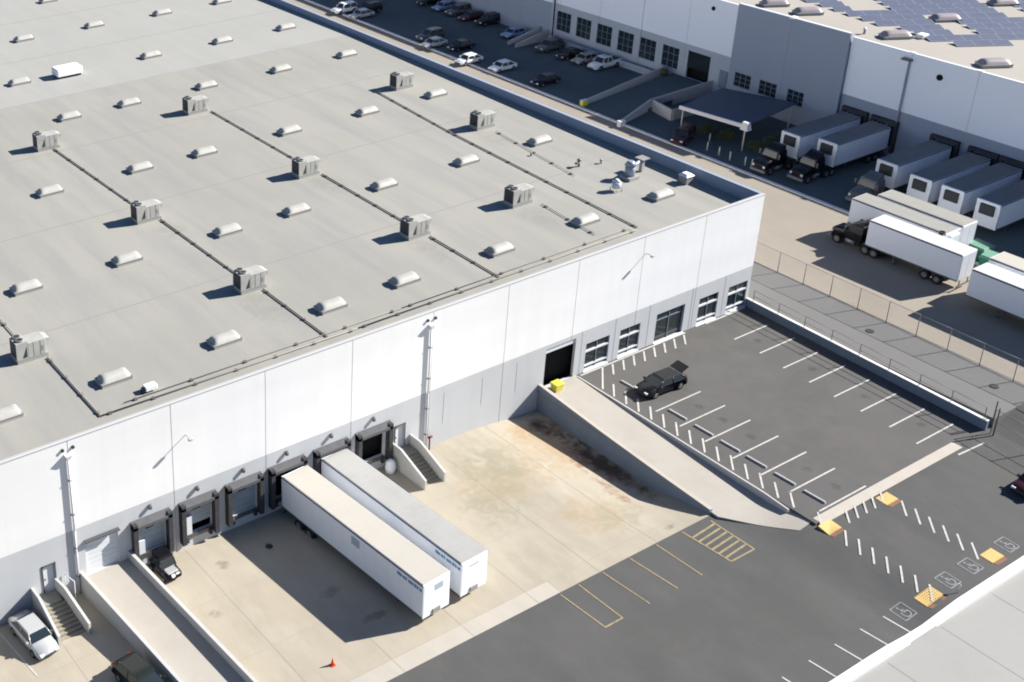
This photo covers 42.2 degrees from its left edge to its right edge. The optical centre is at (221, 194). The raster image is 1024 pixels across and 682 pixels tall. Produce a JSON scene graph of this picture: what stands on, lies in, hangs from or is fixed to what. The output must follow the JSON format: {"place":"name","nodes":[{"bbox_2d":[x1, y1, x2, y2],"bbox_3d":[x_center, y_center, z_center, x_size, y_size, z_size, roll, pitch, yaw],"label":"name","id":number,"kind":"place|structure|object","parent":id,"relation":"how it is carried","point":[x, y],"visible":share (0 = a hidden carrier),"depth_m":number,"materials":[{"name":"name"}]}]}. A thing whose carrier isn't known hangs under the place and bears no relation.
{"place":"outdoors","nodes":[
{"label":"outdoors","id":0,"kind":"place"},
{"bbox_2d":[0,410,710,681],"bbox_3d":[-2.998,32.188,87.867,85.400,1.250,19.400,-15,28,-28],"label":"truck court","id":1,"kind":"object","parent":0,"point":[281,605],"visible":0.74,"depth_m":95.74,"materials":[{"name":"concrete"}]},
{"bbox_2d":[8,609,58,659],"bbox_3d":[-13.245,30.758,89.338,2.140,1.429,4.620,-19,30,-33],"label":"parked car","id":2,"kind":"object","parent":1,"relation":"on","point":[30,630],"visible":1,"depth_m":88.68,"materials":[{"name":"silver metal"}]},
{"bbox_2d":[31,578,91,646],"bbox_3d":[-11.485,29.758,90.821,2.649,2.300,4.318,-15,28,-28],"label":"entrance stair","id":3,"kind":"object","parent":1,"relation":"on","point":[59,612],"visible":0.98,"depth_m":90.75,"materials":[{"name":"concrete"}]},
{"bbox_2d":[79,571,183,681],"bbox_3d":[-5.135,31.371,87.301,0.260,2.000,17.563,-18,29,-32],"label":"ramp wall","id":4,"kind":"structure","parent":1,"relation":"on","point":[97,598],"depth_m":89.10,"materials":[{"name":"concrete"}]},
{"bbox_2d":[111,652,165,681],"bbox_3d":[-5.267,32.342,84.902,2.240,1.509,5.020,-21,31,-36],"label":"parked car","id":5,"kind":"object","parent":1,"relation":"on","point":[131,667],"visible":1,"depth_m":84.91,"materials":[{"name":"black metal"}]},
{"bbox_2d":[148,546,181,582],"bbox_3d":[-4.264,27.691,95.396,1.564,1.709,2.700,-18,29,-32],"label":"parked car","id":6,"kind":"object","parent":1,"relation":"on","point":[162,563],"visible":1,"depth_m":94.97,"materials":[{"name":"black metal"}]},
{"bbox_2d":[87,559,245,681],"bbox_3d":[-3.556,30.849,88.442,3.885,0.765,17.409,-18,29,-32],"label":"dock ramp","id":7,"kind":"structure","parent":1,"relation":"on","point":[178,642],"depth_m":89.49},
{"bbox_2d":[128,550,257,681],"bbox_3d":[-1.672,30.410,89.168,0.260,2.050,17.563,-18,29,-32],"label":"ramp wall","id":8,"kind":"structure","parent":1,"relation":"on","point":[235,664],"depth_m":89.29,"materials":[{"name":"concrete"}]},
{"bbox_2d":[29,427,693,681],"bbox_3d":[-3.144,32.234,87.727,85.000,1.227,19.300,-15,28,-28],"label":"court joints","id":9,"kind":"object","parent":1,"relation":"on","point":[386,591],"visible":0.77,"depth_m":94.07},
{"bbox_2d":[281,465,450,618],"bbox_3d":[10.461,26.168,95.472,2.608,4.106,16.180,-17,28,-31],"label":"semi trailer","id":10,"kind":"object","parent":1,"relation":"on","point":[407,573],"visible":1,"depth_m":93.59,"materials":[{"name":"metal"}]},
{"bbox_2d":[321,448,487,596],"bbox_3d":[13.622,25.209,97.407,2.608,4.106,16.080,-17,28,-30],"label":"semi trailer","id":11,"kind":"object","parent":1,"relation":"on","point":[460,555],"visible":0.81,"depth_m":95.08,"materials":[{"name":"metal"}]},
{"bbox_2d":[392,434,445,489],"bbox_3d":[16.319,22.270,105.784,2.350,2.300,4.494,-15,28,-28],"label":"entrance stair","id":12,"kind":"object","parent":1,"relation":"on","point":[417,463],"visible":0.99,"depth_m":105.70,"materials":[{"name":"concrete"}]},
{"bbox_2d":[536,384,712,513],"bbox_3d":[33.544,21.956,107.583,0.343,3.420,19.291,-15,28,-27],"label":"ramp wall","id":13,"kind":"structure","parent":1,"relation":"on","point":[628,460],"depth_m":108.00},
{"bbox_2d":[0,0,765,624],"bbox_3d":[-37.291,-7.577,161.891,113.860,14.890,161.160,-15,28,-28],"label":"warehouse","id":14,"kind":"structure","parent":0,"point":[178,470],"depth_m":116.92,"materials":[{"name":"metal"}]},
{"bbox_2d":[0,403,23,424],"bbox_3d":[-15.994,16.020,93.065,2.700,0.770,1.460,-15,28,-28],"label":"skylight","id":15,"kind":"object","parent":14,"relation":"on","point":[11,412],"visible":1,"depth_m":92.87,"materials":[{"name":"plastic"}]},
{"bbox_2d":[9,279,43,296],"bbox_3d":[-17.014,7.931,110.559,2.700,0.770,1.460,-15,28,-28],"label":"skylight","id":16,"kind":"object","parent":14,"relation":"on","point":[25,287],"visible":1,"depth_m":110.14,"materials":[{"name":"plastic"}]},
{"bbox_2d":[9,331,48,364],"bbox_3d":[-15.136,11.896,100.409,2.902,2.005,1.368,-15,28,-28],"label":"rooftop unit","id":17,"kind":"object","parent":14,"relation":"on","point":[28,347],"visible":1,"depth_m":99.89,"materials":[{"name":"metal"}]},
{"bbox_2d":[32,130,60,151],"bbox_3d":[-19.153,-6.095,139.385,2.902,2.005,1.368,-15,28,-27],"label":"rooftop unit","id":18,"kind":"object","parent":14,"relation":"on","point":[45,140],"visible":1,"depth_m":138.83,"materials":[{"name":"metal"}]},
{"bbox_2d":[52,62,82,78],"bbox_3d":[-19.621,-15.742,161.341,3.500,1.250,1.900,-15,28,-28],"label":"roof box","id":19,"kind":"object","parent":14,"relation":"on","point":[67,70],"visible":1,"depth_m":160.69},
{"bbox_2d":[60,445,80,593],"bbox_3d":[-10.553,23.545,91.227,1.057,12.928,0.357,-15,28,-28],"label":"downpipe","id":20,"kind":"object","parent":14,"relation":"attached to","point":[68,456],"visible":1,"depth_m":90.87,"materials":[{"name":"white metal"}]},
{"bbox_2d":[85,532,118,572],"bbox_3d":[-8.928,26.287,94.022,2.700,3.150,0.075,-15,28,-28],"label":"roller door","id":21,"kind":"structure","parent":14,"relation":"in","point":[102,552],"depth_m":94.10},
{"bbox_2d":[94,367,133,388],"bbox_3d":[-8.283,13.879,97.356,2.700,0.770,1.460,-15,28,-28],"label":"skylight","id":22,"kind":"object","parent":14,"relation":"on","point":[113,377],"visible":1,"depth_m":96.96,"materials":[{"name":"plastic"}]},
{"bbox_2d":[110,251,143,267],"bbox_3d":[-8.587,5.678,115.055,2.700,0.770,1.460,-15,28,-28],"label":"skylight","id":23,"kind":"object","parent":14,"relation":"on","point":[125,259],"visible":1,"depth_m":114.62,"materials":[{"name":"plastic"}]},
{"bbox_2d":[130,199,162,224],"bbox_3d":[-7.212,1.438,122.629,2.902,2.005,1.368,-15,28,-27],"label":"rooftop unit","id":24,"kind":"object","parent":14,"relation":"on","point":[145,211],"visible":1,"depth_m":122.09,"materials":[{"name":"metal"}]},
{"bbox_2d":[138,520,164,549],"bbox_3d":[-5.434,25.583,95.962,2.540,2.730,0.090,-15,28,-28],"label":"door panel","id":25,"kind":"structure","parent":14,"relation":"in","point":[154,535],"depth_m":96.22,"materials":[{"name":"grey metal"}]},
{"bbox_2d":[182,95,208,115],"bbox_3d":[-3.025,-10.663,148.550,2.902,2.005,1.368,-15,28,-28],"label":"rooftop unit","id":26,"kind":"object","parent":14,"relation":"on","point":[193,105],"visible":1,"depth_m":148.00,"materials":[{"name":"metal"}]},
{"bbox_2d":[186,502,210,523],"bbox_3d":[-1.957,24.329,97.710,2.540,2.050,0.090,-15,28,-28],"label":"door panel","id":27,"kind":"structure","parent":14,"relation":"in","point":[202,512],"depth_m":97.97,"materials":[{"name":"grey metal"}]},
{"bbox_2d":[205,330,242,349],"bbox_3d":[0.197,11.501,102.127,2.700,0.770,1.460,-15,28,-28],"label":"skylight","id":28,"kind":"object","parent":14,"relation":"on","point":[222,339],"visible":1,"depth_m":101.71,"materials":[{"name":"plastic"}]},
{"bbox_2d":[211,223,243,238],"bbox_3d":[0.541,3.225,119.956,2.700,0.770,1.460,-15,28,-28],"label":"skylight","id":29,"kind":"object","parent":14,"relation":"on","point":[226,230],"visible":1,"depth_m":119.51,"materials":[{"name":"plastic"}]},
{"bbox_2d":[232,484,255,513],"bbox_3d":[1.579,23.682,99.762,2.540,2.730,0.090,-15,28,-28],"label":"door panel","id":30,"kind":"structure","parent":14,"relation":"in","point":[245,498],"depth_m":99.98,"materials":[{"name":"grey metal"}]},
{"bbox_2d":[233,265,267,294],"bbox_3d":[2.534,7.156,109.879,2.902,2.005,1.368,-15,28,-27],"label":"rooftop unit","id":31,"kind":"object","parent":14,"relation":"on","point":[248,279],"visible":1,"depth_m":109.33,"materials":[{"name":"metal"}]},
{"bbox_2d":[281,203,311,217],"bbox_3d":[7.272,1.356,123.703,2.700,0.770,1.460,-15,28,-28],"label":"skylight","id":32,"kind":"object","parent":14,"relation":"on","point":[295,210],"visible":1,"depth_m":123.27,"materials":[{"name":"plastic"}]},
{"bbox_2d":[292,155,320,178],"bbox_3d":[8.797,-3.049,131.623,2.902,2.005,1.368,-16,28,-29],"label":"rooftop unit","id":33,"kind":"object","parent":14,"relation":"on","point":[304,167],"visible":1,"depth_m":131.05,"materials":[{"name":"metal"}]},
{"bbox_2d":[313,296,348,314],"bbox_3d":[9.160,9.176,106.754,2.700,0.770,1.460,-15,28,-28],"label":"skylight","id":34,"kind":"object","parent":14,"relation":"on","point":[330,305],"visible":1,"depth_m":106.33,"materials":[{"name":"plastic"}]},
{"bbox_2d":[101,229,636,415],"bbox_3d":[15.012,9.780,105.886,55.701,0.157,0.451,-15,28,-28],"label":"gas pipe","id":35,"kind":"object","parent":14,"relation":"on","point":[314,343],"visible":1,"depth_m":103.40,"materials":[{"name":"grey metal"}]},
{"bbox_2d":[124,227,631,402],"bbox_3d":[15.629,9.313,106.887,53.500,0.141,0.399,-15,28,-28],"label":"gas pipe","id":36,"kind":"object","parent":14,"relation":"on","point":[344,327],"visible":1,"depth_m":104.78,"materials":[{"name":"grey metal"}]},
{"bbox_2d":[390,71,414,90],"bbox_3d":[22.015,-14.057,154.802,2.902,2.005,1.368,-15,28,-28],"label":"rooftop unit","id":37,"kind":"object","parent":14,"relation":"on","point":[401,80],"visible":1,"depth_m":154.22,"materials":[{"name":"metal"}]},
{"bbox_2d":[387,271,421,288],"bbox_3d":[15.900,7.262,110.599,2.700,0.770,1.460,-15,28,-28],"label":"skylight","id":38,"kind":"object","parent":14,"relation":"on","point":[404,279],"visible":1,"depth_m":110.16,"materials":[{"name":"plastic"}]},
{"bbox_2d":[400,214,432,240],"bbox_3d":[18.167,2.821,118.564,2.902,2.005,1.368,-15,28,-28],"label":"rooftop unit","id":39,"kind":"object","parent":14,"relation":"on","point":[414,227],"visible":1,"depth_m":117.99,"materials":[{"name":"metal"}]},
{"bbox_2d":[424,316,436,445],"bbox_3d":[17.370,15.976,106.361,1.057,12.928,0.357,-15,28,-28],"label":"downpipe","id":40,"kind":"object","parent":14,"relation":"attached to","point":[431,326],"visible":0.94,"depth_m":105.97,"materials":[{"name":"white metal"}]},
{"bbox_2d":[469,109,496,130],"bbox_3d":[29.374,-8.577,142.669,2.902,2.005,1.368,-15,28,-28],"label":"rooftop unit","id":41,"kind":"object","parent":14,"relation":"on","point":[481,120],"visible":1,"depth_m":142.10,"materials":[{"name":"metal"}]},
{"bbox_2d":[483,241,515,257],"bbox_3d":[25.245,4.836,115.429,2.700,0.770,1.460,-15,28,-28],"label":"skylight","id":42,"kind":"object","parent":14,"relation":"on","point":[499,249],"visible":1,"depth_m":114.99,"materials":[{"name":"plastic"}]},
{"bbox_2d":[376,91,637,227],"bbox_3d":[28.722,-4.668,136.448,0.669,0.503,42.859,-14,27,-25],"label":"gas pipe","id":43,"kind":"object","parent":14,"relation":"on","point":[546,181],"visible":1,"depth_m":133.24,"materials":[{"name":"grey metal"}]},
{"bbox_2d":[503,183,534,207],"bbox_3d":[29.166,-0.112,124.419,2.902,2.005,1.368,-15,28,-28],"label":"rooftop unit","id":44,"kind":"object","parent":14,"relation":"on","point":[518,195],"visible":1,"depth_m":123.85,"materials":[{"name":"metal"}]},
{"bbox_2d":[570,212,601,227],"bbox_3d":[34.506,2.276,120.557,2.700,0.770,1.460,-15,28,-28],"label":"skylight","id":45,"kind":"object","parent":14,"relation":"on","point":[585,220],"visible":1,"depth_m":120.12,"materials":[{"name":"plastic"}]},
{"bbox_2d":[584,335,608,370],"bbox_3d":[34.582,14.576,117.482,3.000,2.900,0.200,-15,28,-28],"label":"window","id":46,"kind":"structure","parent":14,"relation":"in","point":[596,351],"depth_m":117.60,"materials":[{"name":"white glass"}]},
{"bbox_2d":[617,323,639,356],"bbox_3d":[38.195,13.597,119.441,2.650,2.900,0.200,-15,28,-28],"label":"window","id":47,"kind":"structure","parent":14,"relation":"in","point":[628,340],"depth_m":119.54,"materials":[{"name":"white glass"}]},
{"bbox_2d":[619,155,650,181],"bbox_3d":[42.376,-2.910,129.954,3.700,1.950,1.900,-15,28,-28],"label":"exhaust fan","id":48,"kind":"object","parent":14,"relation":"on","point":[629,175],"visible":1,"depth_m":129.09,"materials":[{"name":"metal"}]},
{"bbox_2d":[646,188,675,201],"bbox_3d":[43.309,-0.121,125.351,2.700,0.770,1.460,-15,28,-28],"label":"skylight","id":49,"kind":"object","parent":14,"relation":"on","point":[661,194],"visible":1,"depth_m":124.92,"materials":[{"name":"plastic"}]},
{"bbox_2d":[696,292,717,324],"bbox_3d":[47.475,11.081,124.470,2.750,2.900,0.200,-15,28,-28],"label":"window","id":50,"kind":"structure","parent":14,"relation":"in","point":[707,305],"depth_m":124.58,"materials":[{"name":"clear glass"}]},
{"bbox_2d":[725,281,746,312],"bbox_3d":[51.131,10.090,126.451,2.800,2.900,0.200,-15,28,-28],"label":"window","id":51,"kind":"structure","parent":14,"relation":"in","point":[736,294],"depth_m":126.57,"materials":[{"name":"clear glass"}]},
{"bbox_2d":[349,582,559,681],"bbox_3d":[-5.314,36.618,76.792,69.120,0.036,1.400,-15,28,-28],"label":"concrete apron","id":52,"kind":"object","parent":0,"point":[433,648],"visible":1,"depth_m":88.59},
{"bbox_2d":[286,0,1023,383],"bbox_3d":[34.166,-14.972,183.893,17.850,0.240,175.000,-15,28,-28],"label":"concrete drive","id":53,"kind":"structure","parent":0,"point":[796,226],"depth_m":132.75,"materials":[{"name":"concrete"}]},
{"bbox_2d":[828,219,884,257],"bbox_3d":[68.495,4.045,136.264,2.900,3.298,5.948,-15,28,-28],"label":"tractor truck","id":54,"kind":"object","parent":53,"relation":"on","point":[854,233],"visible":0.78,"depth_m":135.70,"materials":[{"name":"metal"}]},
{"bbox_2d":[847,193,960,237],"bbox_3d":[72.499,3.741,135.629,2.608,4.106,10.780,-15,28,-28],"label":"semi trailer","id":55,"kind":"object","parent":53,"relation":"on","point":[866,206],"visible":0.4,"depth_m":135.68,"materials":[{"name":"metal"}]},
{"bbox_2d":[865,214,977,286],"bbox_3d":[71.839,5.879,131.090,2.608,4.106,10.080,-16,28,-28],"label":"semi trailer","id":56,"kind":"object","parent":53,"relation":"on","point":[940,257],"visible":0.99,"depth_m":129.63,"materials":[{"name":"metal"}]},
{"bbox_2d":[965,262,1023,319],"bbox_3d":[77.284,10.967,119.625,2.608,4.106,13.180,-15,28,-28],"label":"semi trailer","id":57,"kind":"object","parent":53,"relation":"on","point":[996,287],"visible":1,"depth_m":121.88,"materials":[{"name":"metal"}]},
{"bbox_2d":[988,251,1023,275],"bbox_3d":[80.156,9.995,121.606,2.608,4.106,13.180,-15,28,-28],"label":"semi trailer","id":58,"kind":"object","parent":53,"relation":"on","point":[1009,262],"visible":0.42,"depth_m":124.48,"materials":[{"name":"metal"}]},
{"bbox_2d":[311,0,1023,261],"bbox_3d":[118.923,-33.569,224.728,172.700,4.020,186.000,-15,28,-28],"label":"loading yard","id":59,"kind":"structure","parent":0,"point":[413,19],"depth_m":182.93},
{"bbox_2d":[535,36,563,52],"bbox_3d":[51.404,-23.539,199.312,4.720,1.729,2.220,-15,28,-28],"label":"parked suv","id":60,"kind":"object","parent":59,"relation":"on","point":[547,45],"visible":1,"depth_m":198.74,"materials":[{"name":"black metal"}]},
{"bbox_2d":[548,35,652,73],"bbox_3d":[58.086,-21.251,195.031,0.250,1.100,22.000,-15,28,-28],"label":"wall","id":61,"kind":"structure","parent":59,"relation":"on","point":[632,67],"depth_m":191.21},
{"bbox_2d":[587,54,622,70],"bbox_3d":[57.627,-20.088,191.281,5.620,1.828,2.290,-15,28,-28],"label":"pickup truck","id":62,"kind":"object","parent":59,"relation":"on","point":[600,62],"visible":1,"depth_m":190.50,"materials":[{"name":"white metal"}]},
{"bbox_2d":[587,65,666,103],"bbox_3d":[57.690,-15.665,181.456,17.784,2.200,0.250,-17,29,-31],"label":"wall","id":63,"kind":"structure","parent":59,"relation":"on","point":[645,78],"depth_m":181.81,"materials":[{"name":"concrete"}]},
{"bbox_2d":[305,0,978,265],"bbox_3d":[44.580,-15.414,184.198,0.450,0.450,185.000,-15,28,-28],"label":"yard kerb","id":64,"kind":"structure","parent":59,"relation":"on","point":[677,145],"depth_m":169.10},
{"bbox_2d":[587,73,700,118],"bbox_3d":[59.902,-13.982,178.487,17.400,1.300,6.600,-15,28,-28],"label":"office ramp","id":65,"kind":"structure","parent":59,"relation":"on","point":[622,105],"depth_m":178.74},
{"bbox_2d":[623,80,712,122],"bbox_3d":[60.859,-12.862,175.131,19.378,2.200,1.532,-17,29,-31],"label":"wall","id":66,"kind":"structure","parent":59,"relation":"on","point":[692,92],"depth_m":176.75,"materials":[{"name":"concrete"}]},
{"bbox_2d":[652,100,694,120],"bbox_3d":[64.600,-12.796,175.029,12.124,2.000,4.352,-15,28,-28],"label":"wall","id":67,"kind":"structure","parent":59,"relation":"on","point":[664,111],"depth_m":171.94,"materials":[{"name":"concrete"}]},
{"bbox_2d":[670,123,696,145],"bbox_3d":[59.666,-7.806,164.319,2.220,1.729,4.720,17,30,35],"label":"parked suv","id":68,"kind":"object","parent":59,"relation":"on","point":[684,133],"visible":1,"depth_m":163.60,"materials":[{"name":"red metal"}]},
{"bbox_2d":[442,0,1023,180],"bbox_3d":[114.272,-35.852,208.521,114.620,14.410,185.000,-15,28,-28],"label":"office warehouse","id":69,"kind":"structure","parent":59,"relation":"on","point":[958,100],"depth_m":165.41,"materials":[{"name":"white concrete"}]},
{"bbox_2d":[596,23,611,46],"bbox_3d":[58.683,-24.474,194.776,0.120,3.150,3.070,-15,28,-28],"label":"window","id":70,"kind":"structure","parent":69,"relation":"in","point":[604,33],"depth_m":194.84,"materials":[{"name":"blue glass"}]},
{"bbox_2d":[617,30,633,53],"bbox_3d":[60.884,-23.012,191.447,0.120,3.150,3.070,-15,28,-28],"label":"window","id":71,"kind":"structure","parent":69,"relation":"in","point":[625,39],"depth_m":191.49,"materials":[{"name":"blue glass"}]},
{"bbox_2d":[639,37,655,61],"bbox_3d":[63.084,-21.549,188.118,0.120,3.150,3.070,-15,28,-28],"label":"window","id":72,"kind":"structure","parent":69,"relation":"in","point":[647,46],"depth_m":188.15,"materials":[{"name":"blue glass"}]},
{"bbox_2d":[661,44,679,68],"bbox_3d":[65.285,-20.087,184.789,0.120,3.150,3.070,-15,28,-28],"label":"window","id":73,"kind":"structure","parent":69,"relation":"in","point":[670,55],"depth_m":184.83,"materials":[{"name":"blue glass"}]},
{"bbox_2d":[687,51,710,73],"bbox_3d":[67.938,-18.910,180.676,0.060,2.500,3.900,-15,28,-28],"label":"roller door","id":74,"kind":"structure","parent":69,"relation":"in","point":[697,61],"depth_m":180.73,"materials":[{"name":"grey metal"}]},
{"bbox_2d":[878,30,913,39],"bbox_3d":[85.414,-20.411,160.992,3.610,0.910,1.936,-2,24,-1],"label":"skylight","id":75,"kind":"object","parent":69,"relation":"on","point":[894,34],"visible":1,"depth_m":160.31,"materials":[{"name":"plastic"}]},
{"bbox_2d":[818,0,1023,6],"bbox_3d":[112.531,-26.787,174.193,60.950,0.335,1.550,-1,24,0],"label":"solar row","id":76,"kind":"object","parent":69,"relation":"on","point":[884,3],"visible":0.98,"depth_m":174.26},
{"bbox_2d":[831,2,1023,11],"bbox_3d":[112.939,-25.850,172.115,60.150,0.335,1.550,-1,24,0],"label":"solar row","id":77,"kind":"object","parent":69,"relation":"on","point":[918,6],"visible":1,"depth_m":172.25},
{"bbox_2d":[859,12,1007,20],"bbox_3d":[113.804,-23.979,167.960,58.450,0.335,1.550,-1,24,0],"label":"solar row","id":78,"kind":"object","parent":69,"relation":"on","point":[921,16],"visible":0.9,"depth_m":168.15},
{"bbox_2d":[845,7,1023,15],"bbox_3d":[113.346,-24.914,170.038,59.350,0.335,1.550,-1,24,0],"label":"solar row","id":79,"kind":"object","parent":69,"relation":"on","point":[918,11],"visible":0.95,"depth_m":170.21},
{"bbox_2d":[873,17,1023,25],"bbox_3d":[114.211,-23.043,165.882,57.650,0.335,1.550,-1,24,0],"label":"solar row","id":80,"kind":"object","parent":69,"relation":"on","point":[930,21],"visible":1,"depth_m":166.04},
{"bbox_2d":[898,22,1023,30],"bbox_3d":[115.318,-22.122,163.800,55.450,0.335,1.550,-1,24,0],"label":"solar row","id":81,"kind":"object","parent":69,"relation":"on","point":[971,26],"visible":0.93,"depth_m":163.98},
{"bbox_2d":[912,28,1023,34],"bbox_3d":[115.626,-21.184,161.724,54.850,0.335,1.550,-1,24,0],"label":"solar row","id":82,"kind":"object","parent":69,"relation":"on","point":[981,31],"visible":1,"depth_m":161.93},
{"bbox_2d":[926,33,1023,41],"bbox_3d":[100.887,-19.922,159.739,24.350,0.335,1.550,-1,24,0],"label":"solar row","id":83,"kind":"object","parent":69,"relation":"on","point":[1010,36],"visible":1,"depth_m":159.78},
{"bbox_2d":[951,39,1013,46],"bbox_3d":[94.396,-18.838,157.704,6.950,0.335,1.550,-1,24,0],"label":"solar row","id":84,"kind":"object","parent":69,"relation":"on","point":[973,43],"visible":1,"depth_m":157.68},
{"bbox_2d":[975,57,1013,67],"bbox_3d":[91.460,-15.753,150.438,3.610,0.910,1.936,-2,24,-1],"label":"skylight","id":85,"kind":"object","parent":69,"relation":"on","point":[998,62],"visible":1,"depth_m":149.76,"materials":[{"name":"plastic"}]},
{"bbox_2d":[679,88,795,150],"bbox_3d":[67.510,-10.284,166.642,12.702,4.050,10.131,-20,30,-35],"label":"canopy","id":86,"kind":"object","parent":59,"relation":"on","point":[744,111],"visible":0.94,"depth_m":165.61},
{"bbox_2d":[750,141,796,175],"bbox_3d":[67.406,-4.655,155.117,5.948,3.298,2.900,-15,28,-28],"label":"tractor truck","id":87,"kind":"object","parent":59,"relation":"on","point":[772,157],"visible":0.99,"depth_m":154.24,"materials":[{"name":"metal"}]},
{"bbox_2d":[787,148,834,183],"bbox_3d":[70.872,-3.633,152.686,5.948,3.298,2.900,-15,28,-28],"label":"tractor truck","id":88,"kind":"object","parent":59,"relation":"on","point":[808,166],"visible":1,"depth_m":151.81,"materials":[{"name":"metal"}]},
{"bbox_2d":[780,111,860,158],"bbox_3d":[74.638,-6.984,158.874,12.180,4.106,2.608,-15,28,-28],"label":"semi trailer","id":89,"kind":"object","parent":59,"relation":"on","point":[800,140],"visible":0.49,"depth_m":156.57,"materials":[{"name":"metal"}]},
{"bbox_2d":[817,121,890,169],"bbox_3d":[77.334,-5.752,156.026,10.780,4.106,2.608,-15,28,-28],"label":"semi trailer","id":90,"kind":"object","parent":59,"relation":"on","point":[866,142],"visible":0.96,"depth_m":154.60,"materials":[{"name":"metal"}]},
{"bbox_2d":[845,170,891,200],"bbox_3d":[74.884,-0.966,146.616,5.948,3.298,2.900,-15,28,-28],"label":"tractor truck","id":91,"kind":"object","parent":59,"relation":"on","point":[871,182],"visible":0.62,"depth_m":145.80,"materials":[{"name":"metal"}]},
{"bbox_2d":[875,140,951,190],"bbox_3d":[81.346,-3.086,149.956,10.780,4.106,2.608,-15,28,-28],"label":"semi trailer","id":92,"kind":"object","parent":59,"relation":"on","point":[898,168],"visible":0.69,"depth_m":147.99,"materials":[{"name":"metal"}]},
{"bbox_2d":[877,189,977,245],"bbox_3d":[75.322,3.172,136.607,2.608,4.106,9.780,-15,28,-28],"label":"semi trailer","id":93,"kind":"object","parent":59,"relation":"on","point":[967,225],"visible":0.34,"depth_m":134.51,"materials":[{"name":"metal"}]},
{"bbox_2d":[906,152,990,205],"bbox_3d":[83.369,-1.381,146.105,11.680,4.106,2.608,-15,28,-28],"label":"semi trailer","id":94,"kind":"object","parent":59,"relation":"on","point":[925,184],"visible":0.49,"depth_m":143.95,"materials":[{"name":"metal"}]},
{"bbox_2d":[937,162,1022,217],"bbox_3d":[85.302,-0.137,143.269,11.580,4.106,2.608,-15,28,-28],"label":"semi trailer","id":95,"kind":"object","parent":59,"relation":"on","point":[961,195],"visible":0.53,"depth_m":141.18,"materials":[{"name":"metal"}]},
{"bbox_2d":[972,179,1023,231],"bbox_3d":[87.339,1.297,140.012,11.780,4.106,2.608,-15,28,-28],"label":"semi trailer","id":96,"kind":"object","parent":59,"relation":"on","point":[998,209],"visible":0.97,"depth_m":137.39,"materials":[{"name":"metal"}]},
{"bbox_2d":[537,375,810,530],"bbox_3d":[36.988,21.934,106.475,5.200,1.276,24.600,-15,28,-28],"label":"ramp","id":97,"kind":"object","parent":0,"point":[723,496],"depth_m":105.28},
{"bbox_2d":[578,376,788,512],"bbox_3d":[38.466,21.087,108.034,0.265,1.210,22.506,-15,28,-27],"label":"kerb wall","id":98,"kind":"structure","parent":97,"relation":"on","point":[758,492],"depth_m":104.65,"materials":[{"name":"concrete"}]},
{"bbox_2d":[387,403,1023,681],"bbox_3d":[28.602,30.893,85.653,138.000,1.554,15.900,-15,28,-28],"label":"asphalt","id":99,"kind":"structure","parent":0,"point":[776,604],"depth_m":91.29,"materials":[{"name":"asphalt"}]},
{"bbox_2d":[560,521,754,627],"bbox_3d":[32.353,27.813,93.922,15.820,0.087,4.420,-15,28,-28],"label":"yellow lines","id":100,"kind":"object","parent":99,"relation":"on","point":[721,543],"visible":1,"depth_m":95.60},
{"bbox_2d":[581,307,983,681],"bbox_3d":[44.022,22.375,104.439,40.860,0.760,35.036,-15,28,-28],"label":"white lines","id":101,"kind":"object","parent":99,"relation":"on","point":[886,558],"visible":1,"depth_m":105.84,"materials":[{"name":"paint"}]},
{"bbox_2d":[830,556,1023,681],"bbox_3d":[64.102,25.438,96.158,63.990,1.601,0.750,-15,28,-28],"label":"parapet","id":102,"kind":"structure","parent":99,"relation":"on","point":[947,612],"depth_m":88.46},
{"bbox_2d":[914,587,946,608],"bbox_3d":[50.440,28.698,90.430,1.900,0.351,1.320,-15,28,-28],"label":"tactile pad","id":103,"kind":"object","parent":99,"relation":"on","point":[924,597],"visible":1,"depth_m":90.43,"materials":[{"name":"plastic"}]},
{"bbox_2d":[576,306,989,524],"bbox_3d":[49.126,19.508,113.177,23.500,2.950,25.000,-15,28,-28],"label":"parking lot","id":104,"kind":"structure","parent":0,"point":[742,379],"depth_m":111.05,"materials":[{"name":"asphalt"}]},
{"bbox_2d":[634,360,688,398],"bbox_3d":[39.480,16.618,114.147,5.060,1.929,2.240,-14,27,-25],"label":"parked car","id":105,"kind":"object","parent":104,"relation":"on","point":[653,385],"visible":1,"depth_m":113.78,"materials":[{"name":"black metal"}]},
{"bbox_2d":[745,297,989,429],"bbox_3d":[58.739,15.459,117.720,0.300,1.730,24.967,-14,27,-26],"label":"retaining wall","id":106,"kind":"structure","parent":104,"relation":"on","point":[954,408],"depth_m":116.10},
{"bbox_2d":[753,291,987,417],"bbox_3d":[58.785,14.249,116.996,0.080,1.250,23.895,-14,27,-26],"label":"chain link fence","id":107,"kind":"object","parent":106,"relation":"on","point":[870,355],"visible":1,"depth_m":115.92,"materials":[{"name":"metal"}]},
{"bbox_2d":[814,442,961,522],"bbox_3d":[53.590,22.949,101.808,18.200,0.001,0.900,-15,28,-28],"label":"concrete gutter","id":108,"kind":"object","parent":104,"relation":"on","point":[894,479],"visible":1,"depth_m":101.67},
{"bbox_2d":[748,262,1023,425],"bbox_3d":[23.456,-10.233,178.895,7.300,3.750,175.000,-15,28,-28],"label":"side road","id":109,"kind":"structure","parent":0,"point":[963,376],"depth_m":118.68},
{"bbox_2d":[754,242,1023,385],"bbox_3d":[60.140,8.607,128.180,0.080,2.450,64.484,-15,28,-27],"label":"chain link fence","id":110,"kind":"object","parent":109,"relation":"on","point":[777,271],"visible":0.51,"depth_m":121.69,"materials":[{"name":"metal"}]},
{"bbox_2d":[853,570,1023,681],"bbox_3d":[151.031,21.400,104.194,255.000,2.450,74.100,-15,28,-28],"label":"roof","id":111,"kind":"structure","parent":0,"point":[990,625],"depth_m":86.08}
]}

